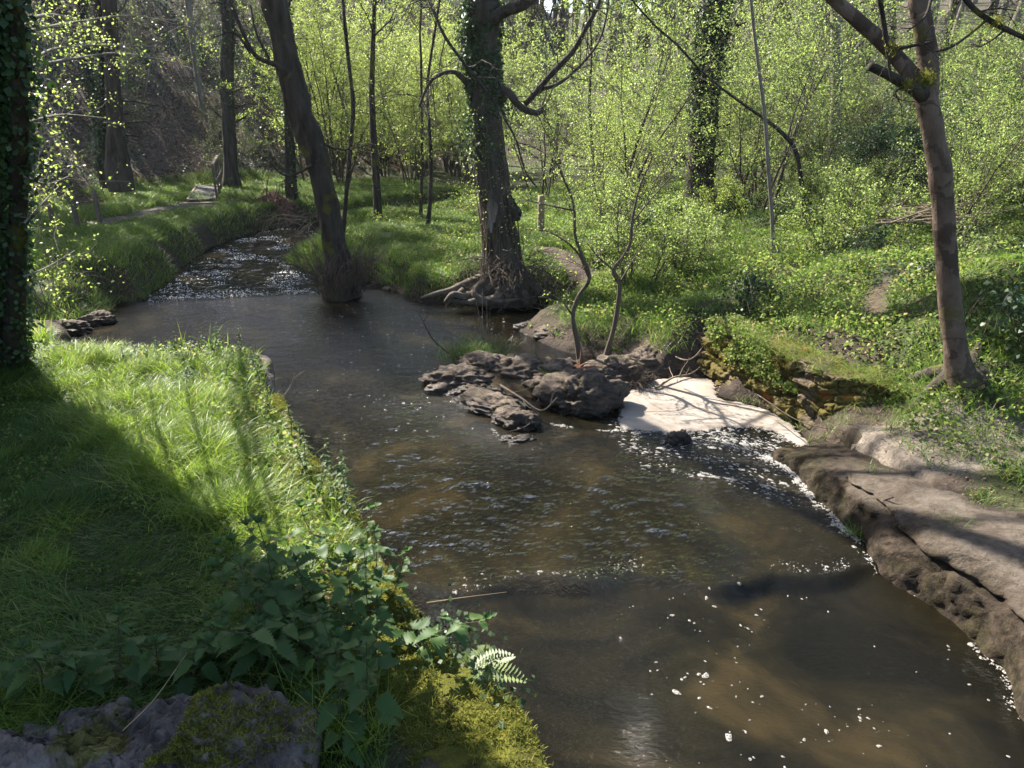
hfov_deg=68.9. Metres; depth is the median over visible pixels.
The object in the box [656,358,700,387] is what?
fallen branch
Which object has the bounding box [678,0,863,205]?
hazel bush
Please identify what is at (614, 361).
boulder
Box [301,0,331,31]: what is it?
slope shrub
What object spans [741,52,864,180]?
thorn bush
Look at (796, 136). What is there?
thorn bush
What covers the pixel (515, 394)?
fallen branch
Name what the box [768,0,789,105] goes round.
tall tree
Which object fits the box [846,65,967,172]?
thorn bush
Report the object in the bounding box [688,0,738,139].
tall tree
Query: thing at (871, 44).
tall tree
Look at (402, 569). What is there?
nettle plant
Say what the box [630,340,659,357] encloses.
boulder
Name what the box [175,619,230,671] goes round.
nettle plant
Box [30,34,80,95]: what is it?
slope shrub
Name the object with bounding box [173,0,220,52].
slope shrub
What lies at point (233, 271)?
rapids foam
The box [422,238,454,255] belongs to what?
bramble bush
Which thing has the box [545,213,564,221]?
bramble bush
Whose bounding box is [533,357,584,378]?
boulder
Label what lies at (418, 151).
hazel bush
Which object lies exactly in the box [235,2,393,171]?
hazel bush
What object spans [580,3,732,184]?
hazel bush
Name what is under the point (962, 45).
thorn bush
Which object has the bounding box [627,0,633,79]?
tall tree
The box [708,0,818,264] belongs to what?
slender sapling
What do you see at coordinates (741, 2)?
tall tree
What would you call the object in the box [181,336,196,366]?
nettle plant
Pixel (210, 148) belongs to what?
slope shrub
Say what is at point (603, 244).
bramble bush
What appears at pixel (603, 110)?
hazel bush
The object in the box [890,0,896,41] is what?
tall tree
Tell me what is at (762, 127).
hazel bush
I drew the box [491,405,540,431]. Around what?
boulder
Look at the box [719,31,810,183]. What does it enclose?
hazel bush
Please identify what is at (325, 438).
nettle plant
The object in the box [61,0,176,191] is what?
twin trunk tree
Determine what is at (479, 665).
fern
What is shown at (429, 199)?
young tree
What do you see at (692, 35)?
tall tree
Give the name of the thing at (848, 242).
bramble bush
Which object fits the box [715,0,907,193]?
hazel bush
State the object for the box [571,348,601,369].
root stump
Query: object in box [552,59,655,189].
hazel bush
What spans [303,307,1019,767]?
foam
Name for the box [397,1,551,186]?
hazel bush
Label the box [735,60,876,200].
thorn bush
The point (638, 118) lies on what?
hazel bush
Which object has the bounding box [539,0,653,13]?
sky
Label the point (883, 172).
bush
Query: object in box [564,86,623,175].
hazel bush
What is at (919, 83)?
pink barked tree
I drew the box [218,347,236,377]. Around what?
nettle plant
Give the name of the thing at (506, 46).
tall tree
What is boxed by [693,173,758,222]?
bush
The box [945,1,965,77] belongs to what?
tall tree
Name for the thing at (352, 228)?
bramble bush
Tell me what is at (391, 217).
bramble bush
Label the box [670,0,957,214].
hazel bush
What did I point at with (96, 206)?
fence post
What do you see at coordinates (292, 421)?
nettle plant
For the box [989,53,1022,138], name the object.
thorn bush
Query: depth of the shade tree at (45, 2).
34.42 m
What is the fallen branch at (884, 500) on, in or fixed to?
on the stone ledge
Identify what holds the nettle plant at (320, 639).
on the ground at (874, 444)
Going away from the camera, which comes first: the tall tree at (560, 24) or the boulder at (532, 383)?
the boulder at (532, 383)
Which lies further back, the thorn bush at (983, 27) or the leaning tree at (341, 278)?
the thorn bush at (983, 27)
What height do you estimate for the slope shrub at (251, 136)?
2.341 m
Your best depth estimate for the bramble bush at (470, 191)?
27.12 m
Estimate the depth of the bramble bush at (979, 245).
13.80 m
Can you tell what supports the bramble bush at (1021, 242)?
on the ground at (874, 444)
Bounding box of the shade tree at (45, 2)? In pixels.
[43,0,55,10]
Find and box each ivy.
[7,0,455,206]
[385,583,536,728]
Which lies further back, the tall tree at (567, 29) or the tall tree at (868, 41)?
the tall tree at (567, 29)
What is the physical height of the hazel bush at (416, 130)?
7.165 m
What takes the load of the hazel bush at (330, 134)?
on the ground at (874, 444)
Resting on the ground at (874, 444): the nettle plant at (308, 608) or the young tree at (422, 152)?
the young tree at (422, 152)
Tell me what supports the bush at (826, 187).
on the ground at (874, 444)
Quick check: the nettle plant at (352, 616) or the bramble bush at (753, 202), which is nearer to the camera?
the nettle plant at (352, 616)
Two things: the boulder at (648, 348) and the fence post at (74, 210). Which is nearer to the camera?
the boulder at (648, 348)
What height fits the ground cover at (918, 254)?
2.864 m
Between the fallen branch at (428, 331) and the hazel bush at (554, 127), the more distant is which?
the hazel bush at (554, 127)
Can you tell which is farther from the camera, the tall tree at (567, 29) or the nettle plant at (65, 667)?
the tall tree at (567, 29)
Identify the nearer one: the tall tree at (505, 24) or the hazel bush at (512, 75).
the hazel bush at (512, 75)
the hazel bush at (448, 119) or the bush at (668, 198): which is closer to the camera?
the bush at (668, 198)
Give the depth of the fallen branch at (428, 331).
13.63 m
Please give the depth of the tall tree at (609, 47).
48.86 m
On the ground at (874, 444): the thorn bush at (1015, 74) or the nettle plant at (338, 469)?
the thorn bush at (1015, 74)
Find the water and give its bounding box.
[70,222,1023,767]
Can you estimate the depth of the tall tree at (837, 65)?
27.56 m
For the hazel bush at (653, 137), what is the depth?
31.97 m
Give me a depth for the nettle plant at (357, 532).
5.06 m
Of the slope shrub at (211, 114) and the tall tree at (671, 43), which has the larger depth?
the tall tree at (671, 43)
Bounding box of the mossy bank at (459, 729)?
[52,348,552,767]
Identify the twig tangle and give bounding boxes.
[622,352,670,394]
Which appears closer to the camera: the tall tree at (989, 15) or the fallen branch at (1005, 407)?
the fallen branch at (1005, 407)
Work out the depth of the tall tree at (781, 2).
34.57 m
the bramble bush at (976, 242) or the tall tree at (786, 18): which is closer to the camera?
the bramble bush at (976, 242)
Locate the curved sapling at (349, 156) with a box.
[313,0,414,232]
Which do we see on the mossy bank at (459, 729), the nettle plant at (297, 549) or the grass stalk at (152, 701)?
the nettle plant at (297, 549)
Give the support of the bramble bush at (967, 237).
on the ground at (874, 444)
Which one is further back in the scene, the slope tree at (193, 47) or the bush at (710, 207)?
the slope tree at (193, 47)
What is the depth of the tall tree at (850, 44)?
34.98 m
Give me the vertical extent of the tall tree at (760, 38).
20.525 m
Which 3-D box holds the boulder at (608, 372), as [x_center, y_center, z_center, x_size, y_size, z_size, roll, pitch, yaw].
[1.471,-0.141,12.032,0.978,0.417,0.771,0,20,0]
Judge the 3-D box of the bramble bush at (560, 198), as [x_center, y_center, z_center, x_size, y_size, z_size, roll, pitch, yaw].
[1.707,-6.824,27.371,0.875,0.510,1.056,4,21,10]
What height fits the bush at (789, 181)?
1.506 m
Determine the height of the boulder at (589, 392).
0.736 m
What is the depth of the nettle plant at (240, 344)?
10.18 m
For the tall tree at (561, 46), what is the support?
on the ground at (874, 444)
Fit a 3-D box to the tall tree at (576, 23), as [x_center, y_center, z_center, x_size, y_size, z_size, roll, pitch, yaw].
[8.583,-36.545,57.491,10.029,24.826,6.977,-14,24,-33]
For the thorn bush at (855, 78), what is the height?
6.515 m
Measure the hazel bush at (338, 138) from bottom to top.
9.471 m
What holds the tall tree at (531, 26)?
on the ground at (874, 444)
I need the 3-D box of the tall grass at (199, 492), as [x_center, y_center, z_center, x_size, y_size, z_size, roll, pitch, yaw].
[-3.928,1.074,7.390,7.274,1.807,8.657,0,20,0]
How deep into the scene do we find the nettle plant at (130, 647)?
4.23 m
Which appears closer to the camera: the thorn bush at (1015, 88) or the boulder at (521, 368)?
the boulder at (521, 368)
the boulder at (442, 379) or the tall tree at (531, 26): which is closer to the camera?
the boulder at (442, 379)
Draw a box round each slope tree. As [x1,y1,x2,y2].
[43,0,97,141]
[162,0,217,113]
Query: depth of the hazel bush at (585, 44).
34.14 m
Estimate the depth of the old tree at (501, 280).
15.46 m
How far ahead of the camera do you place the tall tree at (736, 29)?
63.83 m
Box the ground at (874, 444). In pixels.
[0,0,1023,767]
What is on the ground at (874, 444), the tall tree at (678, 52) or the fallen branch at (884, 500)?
the tall tree at (678, 52)
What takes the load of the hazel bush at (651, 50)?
on the ground at (874, 444)
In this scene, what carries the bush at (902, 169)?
on the ground at (874, 444)
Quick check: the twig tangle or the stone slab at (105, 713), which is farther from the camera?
the twig tangle
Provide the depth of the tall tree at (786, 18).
47.08 m
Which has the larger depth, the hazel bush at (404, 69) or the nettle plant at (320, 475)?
the hazel bush at (404, 69)
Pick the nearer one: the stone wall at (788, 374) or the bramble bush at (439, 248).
the stone wall at (788, 374)
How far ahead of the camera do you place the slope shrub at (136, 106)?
31.94 m
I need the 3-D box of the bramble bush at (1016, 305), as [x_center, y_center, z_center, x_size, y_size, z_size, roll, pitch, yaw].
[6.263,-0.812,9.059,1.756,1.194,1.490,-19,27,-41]
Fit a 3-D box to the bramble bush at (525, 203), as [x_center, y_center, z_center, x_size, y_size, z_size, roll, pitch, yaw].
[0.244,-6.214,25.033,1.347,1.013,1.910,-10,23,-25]
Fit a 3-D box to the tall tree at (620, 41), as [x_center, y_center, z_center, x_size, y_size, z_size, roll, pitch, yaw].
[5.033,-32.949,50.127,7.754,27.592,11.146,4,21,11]
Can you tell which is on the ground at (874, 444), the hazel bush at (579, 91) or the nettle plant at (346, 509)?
the hazel bush at (579, 91)
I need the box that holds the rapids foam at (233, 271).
[153,231,313,301]
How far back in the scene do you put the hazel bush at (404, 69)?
39.35 m
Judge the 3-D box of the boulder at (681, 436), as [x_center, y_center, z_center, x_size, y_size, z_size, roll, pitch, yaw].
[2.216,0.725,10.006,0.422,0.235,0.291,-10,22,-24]
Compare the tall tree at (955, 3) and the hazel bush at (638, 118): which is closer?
the hazel bush at (638, 118)
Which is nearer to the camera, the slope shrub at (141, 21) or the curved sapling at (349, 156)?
the curved sapling at (349, 156)
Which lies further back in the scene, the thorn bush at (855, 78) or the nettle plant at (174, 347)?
the thorn bush at (855, 78)
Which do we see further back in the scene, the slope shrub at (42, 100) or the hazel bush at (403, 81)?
the hazel bush at (403, 81)
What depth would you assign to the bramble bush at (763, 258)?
14.74 m
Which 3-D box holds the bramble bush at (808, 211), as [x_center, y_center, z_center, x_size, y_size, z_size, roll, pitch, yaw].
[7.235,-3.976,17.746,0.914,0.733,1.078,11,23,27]
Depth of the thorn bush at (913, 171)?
19.10 m
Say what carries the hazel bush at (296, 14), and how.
on the ground at (874, 444)
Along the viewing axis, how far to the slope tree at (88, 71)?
29.66 m
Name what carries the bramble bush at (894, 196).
on the ground at (874, 444)
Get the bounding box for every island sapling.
[505,146,608,363]
[558,125,702,354]
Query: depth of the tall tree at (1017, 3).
39.70 m
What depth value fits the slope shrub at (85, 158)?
24.65 m
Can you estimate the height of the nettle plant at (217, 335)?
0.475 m
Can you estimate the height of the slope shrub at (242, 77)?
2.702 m
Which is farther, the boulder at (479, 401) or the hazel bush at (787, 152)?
the hazel bush at (787, 152)
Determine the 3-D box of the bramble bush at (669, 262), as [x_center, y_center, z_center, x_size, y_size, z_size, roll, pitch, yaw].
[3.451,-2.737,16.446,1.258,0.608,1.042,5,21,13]
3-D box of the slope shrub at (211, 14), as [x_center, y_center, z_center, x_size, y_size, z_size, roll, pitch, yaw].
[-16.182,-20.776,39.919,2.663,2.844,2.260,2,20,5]
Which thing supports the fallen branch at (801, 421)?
on the ground at (874, 444)
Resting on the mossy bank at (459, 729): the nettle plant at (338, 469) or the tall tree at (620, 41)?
the nettle plant at (338, 469)
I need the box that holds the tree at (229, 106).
[206,0,273,188]
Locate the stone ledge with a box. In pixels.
[771,408,1023,721]
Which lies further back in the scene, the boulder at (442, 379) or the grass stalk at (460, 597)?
the boulder at (442, 379)
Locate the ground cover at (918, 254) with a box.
[0,166,1023,698]
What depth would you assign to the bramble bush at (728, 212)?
19.43 m
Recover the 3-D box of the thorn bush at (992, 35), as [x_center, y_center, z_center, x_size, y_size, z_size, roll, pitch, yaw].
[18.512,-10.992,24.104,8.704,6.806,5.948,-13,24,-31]
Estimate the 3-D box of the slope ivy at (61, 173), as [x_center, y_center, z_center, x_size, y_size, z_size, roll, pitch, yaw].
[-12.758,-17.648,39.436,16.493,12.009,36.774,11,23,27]
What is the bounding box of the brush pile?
[874,189,1023,225]
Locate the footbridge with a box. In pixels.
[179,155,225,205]
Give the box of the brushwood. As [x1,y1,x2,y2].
[241,164,318,246]
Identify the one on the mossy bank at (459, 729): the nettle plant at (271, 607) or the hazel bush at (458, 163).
the nettle plant at (271, 607)
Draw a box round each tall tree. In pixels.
[383,0,393,39]
[499,0,591,164]
[500,0,511,51]
[500,21,510,59]
[502,0,567,112]
[506,0,583,138]
[518,12,525,48]
[533,0,538,41]
[538,0,581,114]
[539,0,543,21]
[552,0,573,96]
[564,0,568,63]
[564,0,644,109]
[568,3,580,72]
[569,0,576,39]
[572,0,597,90]
[592,0,676,162]
[592,1,603,68]
[600,0,671,140]
[605,28,614,62]
[615,0,625,98]
[620,0,665,161]
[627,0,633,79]
[634,0,692,141]
[635,1,647,51]
[638,8,654,68]
[647,0,696,166]
[648,0,690,128]
[664,0,748,160]
[683,0,772,164]
[685,1,689,53]
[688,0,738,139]
[729,1,749,57]
[731,0,777,110]
[732,0,799,169]
[733,0,864,135]
[734,0,810,116]
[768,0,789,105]
[771,0,822,113]
[775,0,842,182]
[794,0,907,148]
[808,0,907,137]
[818,7,827,87]
[841,0,908,134]
[850,0,906,97]
[857,3,869,64]
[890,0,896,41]
[931,0,940,28]
[939,0,960,61]
[944,0,951,23]
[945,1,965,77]
[950,0,961,63]
[975,0,997,47]
[980,0,1019,77]
[985,0,1008,74]
[999,0,1023,60]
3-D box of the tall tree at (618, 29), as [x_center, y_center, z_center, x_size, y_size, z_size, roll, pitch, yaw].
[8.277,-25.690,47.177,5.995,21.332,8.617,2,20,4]
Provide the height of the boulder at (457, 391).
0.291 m
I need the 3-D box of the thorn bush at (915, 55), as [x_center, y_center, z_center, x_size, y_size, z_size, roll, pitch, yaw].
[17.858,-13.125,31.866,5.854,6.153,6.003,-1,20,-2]
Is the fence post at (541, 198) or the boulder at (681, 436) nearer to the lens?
the boulder at (681, 436)
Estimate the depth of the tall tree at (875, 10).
35.87 m
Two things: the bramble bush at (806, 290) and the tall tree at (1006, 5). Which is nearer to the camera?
the bramble bush at (806, 290)
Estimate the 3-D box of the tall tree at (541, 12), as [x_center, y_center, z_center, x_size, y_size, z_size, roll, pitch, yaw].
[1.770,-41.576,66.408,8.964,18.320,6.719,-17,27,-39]
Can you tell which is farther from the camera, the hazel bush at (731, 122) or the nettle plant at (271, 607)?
the hazel bush at (731, 122)
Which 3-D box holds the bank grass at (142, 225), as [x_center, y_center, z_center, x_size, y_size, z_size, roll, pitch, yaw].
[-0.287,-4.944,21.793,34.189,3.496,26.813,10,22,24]
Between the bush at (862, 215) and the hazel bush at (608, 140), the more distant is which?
the hazel bush at (608, 140)
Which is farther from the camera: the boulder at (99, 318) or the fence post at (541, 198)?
the fence post at (541, 198)
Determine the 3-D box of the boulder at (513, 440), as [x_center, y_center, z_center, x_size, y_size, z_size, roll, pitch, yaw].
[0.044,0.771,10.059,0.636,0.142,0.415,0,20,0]
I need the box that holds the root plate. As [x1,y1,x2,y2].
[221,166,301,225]
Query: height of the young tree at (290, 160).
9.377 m
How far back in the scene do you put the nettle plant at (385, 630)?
4.26 m
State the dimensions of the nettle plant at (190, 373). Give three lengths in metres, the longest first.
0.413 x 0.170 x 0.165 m
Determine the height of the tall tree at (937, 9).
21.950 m
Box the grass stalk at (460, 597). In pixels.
[427,592,503,602]
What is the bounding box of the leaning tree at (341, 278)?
[206,0,410,300]
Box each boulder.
[45,318,93,335]
[73,310,119,326]
[418,363,493,394]
[443,383,506,396]
[451,386,531,415]
[458,350,506,370]
[489,353,551,382]
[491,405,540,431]
[498,434,535,444]
[513,321,530,328]
[522,376,543,397]
[525,325,548,339]
[532,367,631,416]
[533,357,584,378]
[584,359,632,385]
[596,354,648,385]
[621,351,659,370]
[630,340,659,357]
[665,429,692,444]
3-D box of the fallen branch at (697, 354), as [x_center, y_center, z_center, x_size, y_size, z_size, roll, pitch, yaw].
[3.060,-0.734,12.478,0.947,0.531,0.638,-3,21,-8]
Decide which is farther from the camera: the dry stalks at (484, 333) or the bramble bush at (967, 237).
the bramble bush at (967, 237)
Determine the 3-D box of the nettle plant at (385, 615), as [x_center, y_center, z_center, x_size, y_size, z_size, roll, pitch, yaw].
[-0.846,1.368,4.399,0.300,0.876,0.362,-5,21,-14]
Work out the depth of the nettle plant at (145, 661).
4.28 m
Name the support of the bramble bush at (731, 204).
on the ground at (874, 444)
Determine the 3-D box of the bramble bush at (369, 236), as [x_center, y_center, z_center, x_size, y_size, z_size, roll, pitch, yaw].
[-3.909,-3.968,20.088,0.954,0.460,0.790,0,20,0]
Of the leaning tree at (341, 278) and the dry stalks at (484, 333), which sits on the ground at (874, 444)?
the leaning tree at (341, 278)
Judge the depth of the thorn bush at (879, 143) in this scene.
18.61 m
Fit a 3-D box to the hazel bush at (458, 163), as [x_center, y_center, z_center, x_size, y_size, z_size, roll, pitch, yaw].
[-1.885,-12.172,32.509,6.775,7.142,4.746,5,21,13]
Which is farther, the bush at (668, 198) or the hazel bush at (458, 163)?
the hazel bush at (458, 163)
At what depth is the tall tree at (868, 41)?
39.96 m
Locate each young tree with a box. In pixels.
[255,0,334,201]
[350,0,417,221]
[372,0,467,217]
[391,0,470,226]
[555,0,635,209]
[632,0,838,217]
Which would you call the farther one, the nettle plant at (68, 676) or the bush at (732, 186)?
the bush at (732, 186)
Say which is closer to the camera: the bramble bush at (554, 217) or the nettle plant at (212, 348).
the nettle plant at (212, 348)
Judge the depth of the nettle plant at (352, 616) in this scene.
4.37 m
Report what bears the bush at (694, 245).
on the ground at (874, 444)
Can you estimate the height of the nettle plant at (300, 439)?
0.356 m
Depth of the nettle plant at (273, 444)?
7.18 m
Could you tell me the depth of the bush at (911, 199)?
17.11 m
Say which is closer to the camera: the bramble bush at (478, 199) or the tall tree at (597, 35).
the bramble bush at (478, 199)
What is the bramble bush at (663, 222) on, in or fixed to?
on the ground at (874, 444)
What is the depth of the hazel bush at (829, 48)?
32.59 m
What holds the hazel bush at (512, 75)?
on the ground at (874, 444)
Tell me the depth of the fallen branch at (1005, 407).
8.57 m
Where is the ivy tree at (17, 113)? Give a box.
[0,0,206,369]
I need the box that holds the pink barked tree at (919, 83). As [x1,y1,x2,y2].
[825,0,1023,414]
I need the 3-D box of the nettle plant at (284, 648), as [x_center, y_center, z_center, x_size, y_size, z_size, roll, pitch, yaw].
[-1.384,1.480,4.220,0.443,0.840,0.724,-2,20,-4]
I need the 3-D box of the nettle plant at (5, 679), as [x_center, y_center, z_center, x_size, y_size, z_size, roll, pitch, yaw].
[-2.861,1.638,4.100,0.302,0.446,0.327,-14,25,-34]
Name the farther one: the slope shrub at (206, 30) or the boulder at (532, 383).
the slope shrub at (206, 30)
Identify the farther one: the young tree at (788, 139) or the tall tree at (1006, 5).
the tall tree at (1006, 5)
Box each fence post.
[46,200,55,225]
[69,193,79,225]
[91,190,102,223]
[537,195,544,231]
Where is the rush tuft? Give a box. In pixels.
[432,330,536,362]
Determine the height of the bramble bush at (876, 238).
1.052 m
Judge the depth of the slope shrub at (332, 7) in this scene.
45.80 m
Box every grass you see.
[0,313,439,767]
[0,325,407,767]
[4,167,1023,540]
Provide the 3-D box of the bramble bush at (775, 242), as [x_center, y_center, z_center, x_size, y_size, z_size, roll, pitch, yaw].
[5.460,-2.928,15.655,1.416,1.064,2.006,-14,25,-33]
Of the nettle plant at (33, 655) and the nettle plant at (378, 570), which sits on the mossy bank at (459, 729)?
the nettle plant at (378, 570)
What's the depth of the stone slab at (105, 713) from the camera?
3.96 m
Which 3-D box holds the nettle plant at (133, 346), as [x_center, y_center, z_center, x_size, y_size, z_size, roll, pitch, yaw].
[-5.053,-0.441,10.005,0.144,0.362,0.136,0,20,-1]
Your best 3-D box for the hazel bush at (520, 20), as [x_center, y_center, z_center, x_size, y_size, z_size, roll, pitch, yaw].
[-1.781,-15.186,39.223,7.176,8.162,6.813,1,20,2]
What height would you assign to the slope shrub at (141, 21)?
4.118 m
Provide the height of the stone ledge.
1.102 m
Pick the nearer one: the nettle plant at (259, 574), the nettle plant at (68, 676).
the nettle plant at (68, 676)
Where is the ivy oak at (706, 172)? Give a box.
[671,0,751,211]
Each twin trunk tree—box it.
[56,0,151,187]
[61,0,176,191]
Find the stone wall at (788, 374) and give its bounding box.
[697,309,924,429]
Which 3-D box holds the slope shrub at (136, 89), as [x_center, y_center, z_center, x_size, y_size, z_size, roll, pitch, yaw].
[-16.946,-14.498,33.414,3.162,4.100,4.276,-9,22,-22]
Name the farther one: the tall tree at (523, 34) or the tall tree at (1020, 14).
the tall tree at (523, 34)
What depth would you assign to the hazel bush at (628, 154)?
24.19 m
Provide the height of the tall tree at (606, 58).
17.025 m
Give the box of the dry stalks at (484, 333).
[474,288,486,348]
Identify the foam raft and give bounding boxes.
[617,377,807,446]
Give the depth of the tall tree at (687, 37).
70.88 m
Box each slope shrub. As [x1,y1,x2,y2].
[25,4,42,47]
[29,70,78,159]
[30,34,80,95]
[49,121,121,201]
[80,126,127,160]
[90,0,165,44]
[118,17,169,103]
[121,71,148,133]
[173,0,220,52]
[188,84,221,140]
[192,0,218,20]
[192,106,260,175]
[211,46,253,98]
[233,0,270,44]
[236,118,268,162]
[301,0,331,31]
[312,0,340,16]
[315,4,370,71]
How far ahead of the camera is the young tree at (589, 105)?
23.03 m
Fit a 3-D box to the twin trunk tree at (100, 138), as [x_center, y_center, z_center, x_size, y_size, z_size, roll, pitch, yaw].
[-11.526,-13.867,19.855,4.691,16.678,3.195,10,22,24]
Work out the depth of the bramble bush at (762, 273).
12.98 m
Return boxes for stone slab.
[0,679,322,767]
[22,695,188,736]
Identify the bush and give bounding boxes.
[160,0,368,180]
[208,0,388,178]
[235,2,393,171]
[247,0,456,183]
[261,0,399,121]
[332,0,463,166]
[334,0,414,176]
[337,11,462,183]
[339,3,469,173]
[345,223,366,234]
[350,228,383,240]
[356,16,453,147]
[363,209,398,224]
[369,0,464,178]
[385,0,469,172]
[387,211,429,230]
[388,200,425,219]
[392,225,438,240]
[396,19,532,182]
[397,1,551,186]
[402,12,544,175]
[404,25,506,168]
[415,9,543,170]
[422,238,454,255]
[432,217,479,240]
[434,40,598,186]
[438,186,478,209]
[447,195,478,215]
[457,183,477,199]
[462,0,628,197]
[464,183,524,208]
[504,0,663,174]
[511,182,544,210]
[520,1,633,180]
[525,0,808,213]
[534,187,584,214]
[536,9,729,232]
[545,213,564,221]
[548,193,567,200]
[549,58,669,173]
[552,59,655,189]
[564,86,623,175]
[567,205,598,229]
[570,172,641,221]
[578,182,708,295]
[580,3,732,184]
[580,91,640,174]
[581,77,683,197]
[585,42,690,194]
[586,227,662,252]
[589,234,628,259]
[591,178,626,205]
[591,250,610,267]
[593,0,749,164]
[604,107,682,173]
[608,0,811,200]
[613,195,656,226]
[618,208,667,236]
[620,48,689,174]
[631,0,834,189]
[636,205,741,255]
[638,187,739,279]
[640,250,696,268]
[643,190,696,221]
[646,61,803,179]
[646,208,681,230]
[649,189,700,215]
[657,0,879,199]
[658,222,713,260]
[660,1,820,168]
[662,196,730,230]
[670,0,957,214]
[674,40,793,174]
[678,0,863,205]
[680,176,722,199]
[687,196,729,224]
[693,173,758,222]
[707,262,799,316]
[709,186,756,221]
[710,234,742,253]
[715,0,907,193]
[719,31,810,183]
[723,0,904,174]
[725,251,824,304]
[732,216,831,263]
[732,248,807,280]
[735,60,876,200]
[735,74,803,190]
[738,188,766,213]
[739,193,804,226]
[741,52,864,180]
[750,182,793,211]
[752,188,805,210]
[753,259,857,311]
[757,45,873,182]
[758,71,843,182]
[768,155,927,257]
[772,54,881,157]
[772,166,797,195]
[778,12,939,165]
[787,155,864,216]
[796,15,1020,175]
[796,202,824,226]
[799,223,873,254]
[802,225,877,261]
[810,171,861,225]
[814,46,975,152]
[820,247,890,277]
[823,85,977,192]
[825,153,910,211]
[838,32,1016,199]
[845,213,931,260]
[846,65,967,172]
[849,1,1018,123]
[854,48,916,137]
[866,0,1023,132]
[867,180,929,228]
[868,185,930,204]
[870,149,927,186]
[870,254,968,292]
[877,22,1015,131]
[878,0,1023,173]
[884,55,1023,199]
[885,25,1023,232]
[890,192,973,222]
[892,49,1023,246]
[893,1,1023,134]
[925,220,990,250]
[927,218,1023,277]
[933,0,1023,86]
[939,271,1023,357]
[940,35,1023,162]
[941,47,1015,138]
[943,0,1023,117]
[953,179,1001,212]
[956,212,1018,241]
[956,223,1003,258]
[961,212,1001,229]
[965,155,1023,206]
[977,232,1023,258]
[979,42,1023,114]
[986,10,1023,78]
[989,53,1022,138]
[995,57,1023,156]
[995,222,1023,242]
[1000,243,1023,272]
[1003,179,1023,203]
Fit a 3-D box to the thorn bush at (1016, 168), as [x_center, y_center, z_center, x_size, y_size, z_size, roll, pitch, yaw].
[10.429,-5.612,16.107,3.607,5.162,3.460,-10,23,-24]
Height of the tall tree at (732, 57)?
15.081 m
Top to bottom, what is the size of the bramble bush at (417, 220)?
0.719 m
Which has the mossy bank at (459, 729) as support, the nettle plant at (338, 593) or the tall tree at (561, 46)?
the nettle plant at (338, 593)
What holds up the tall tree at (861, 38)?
on the ground at (874, 444)
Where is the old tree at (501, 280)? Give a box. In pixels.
[367,0,636,313]
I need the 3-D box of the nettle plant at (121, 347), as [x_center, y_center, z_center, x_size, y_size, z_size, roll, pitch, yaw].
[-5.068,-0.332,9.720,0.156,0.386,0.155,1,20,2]
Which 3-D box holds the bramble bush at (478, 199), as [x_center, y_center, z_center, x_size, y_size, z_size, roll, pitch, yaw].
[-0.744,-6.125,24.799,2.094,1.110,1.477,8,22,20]
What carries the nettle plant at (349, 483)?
on the mossy bank at (459, 729)
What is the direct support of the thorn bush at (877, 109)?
on the ground at (874, 444)
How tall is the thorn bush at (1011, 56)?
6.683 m
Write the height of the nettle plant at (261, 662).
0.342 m
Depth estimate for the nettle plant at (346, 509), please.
6.07 m
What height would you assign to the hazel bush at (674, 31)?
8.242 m
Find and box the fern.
[454,645,526,692]
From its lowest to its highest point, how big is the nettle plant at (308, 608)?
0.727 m
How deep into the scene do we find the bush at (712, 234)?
15.54 m
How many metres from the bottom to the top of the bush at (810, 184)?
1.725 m
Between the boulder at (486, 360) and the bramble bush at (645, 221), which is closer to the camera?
the boulder at (486, 360)
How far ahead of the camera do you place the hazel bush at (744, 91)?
34.13 m
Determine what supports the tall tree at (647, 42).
on the ground at (874, 444)
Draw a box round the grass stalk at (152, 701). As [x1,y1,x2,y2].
[122,653,186,730]
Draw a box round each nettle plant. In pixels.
[0,660,27,713]
[2,634,83,710]
[44,644,117,705]
[52,661,93,704]
[80,603,154,702]
[116,344,128,361]
[128,338,139,356]
[136,633,178,688]
[154,630,224,695]
[168,331,180,356]
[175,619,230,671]
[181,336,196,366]
[181,357,196,380]
[189,613,243,675]
[200,556,336,670]
[205,598,326,703]
[207,331,220,360]
[208,537,303,614]
[210,616,313,682]
[211,322,223,349]
[213,531,291,659]
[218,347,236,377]
[233,334,246,353]
[235,640,265,670]
[236,516,329,603]
[242,513,306,619]
[247,347,258,366]
[248,354,264,385]
[250,609,344,650]
[260,389,273,418]
[270,435,279,451]
[281,405,298,438]
[281,498,371,612]
[283,552,327,624]
[285,598,406,660]
[293,424,307,450]
[293,601,347,723]
[294,429,313,468]
[294,446,313,481]
[310,459,332,513]
[311,613,353,703]
[313,625,368,767]
[314,454,332,490]
[319,437,333,472]
[327,477,340,501]
[327,548,380,657]
[332,450,349,483]
[332,619,403,757]
[333,463,356,512]
[338,489,359,524]
[340,502,392,594]
[341,540,395,664]
[350,594,393,695]
[357,524,397,615]
[383,545,417,605]
[389,610,497,667]
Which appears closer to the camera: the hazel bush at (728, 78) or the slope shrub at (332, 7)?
the hazel bush at (728, 78)
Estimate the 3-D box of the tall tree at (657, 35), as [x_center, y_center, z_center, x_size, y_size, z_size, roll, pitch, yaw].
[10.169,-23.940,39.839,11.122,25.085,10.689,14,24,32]
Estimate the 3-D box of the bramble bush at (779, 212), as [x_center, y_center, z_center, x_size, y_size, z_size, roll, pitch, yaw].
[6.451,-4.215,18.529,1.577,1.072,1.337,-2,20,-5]
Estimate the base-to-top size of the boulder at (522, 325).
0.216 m
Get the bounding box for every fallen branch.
[416,306,453,355]
[499,384,557,410]
[505,413,539,432]
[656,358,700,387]
[675,331,703,360]
[757,394,862,430]
[856,497,893,510]
[984,391,1023,420]
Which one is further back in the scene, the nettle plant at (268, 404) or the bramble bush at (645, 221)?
the bramble bush at (645, 221)

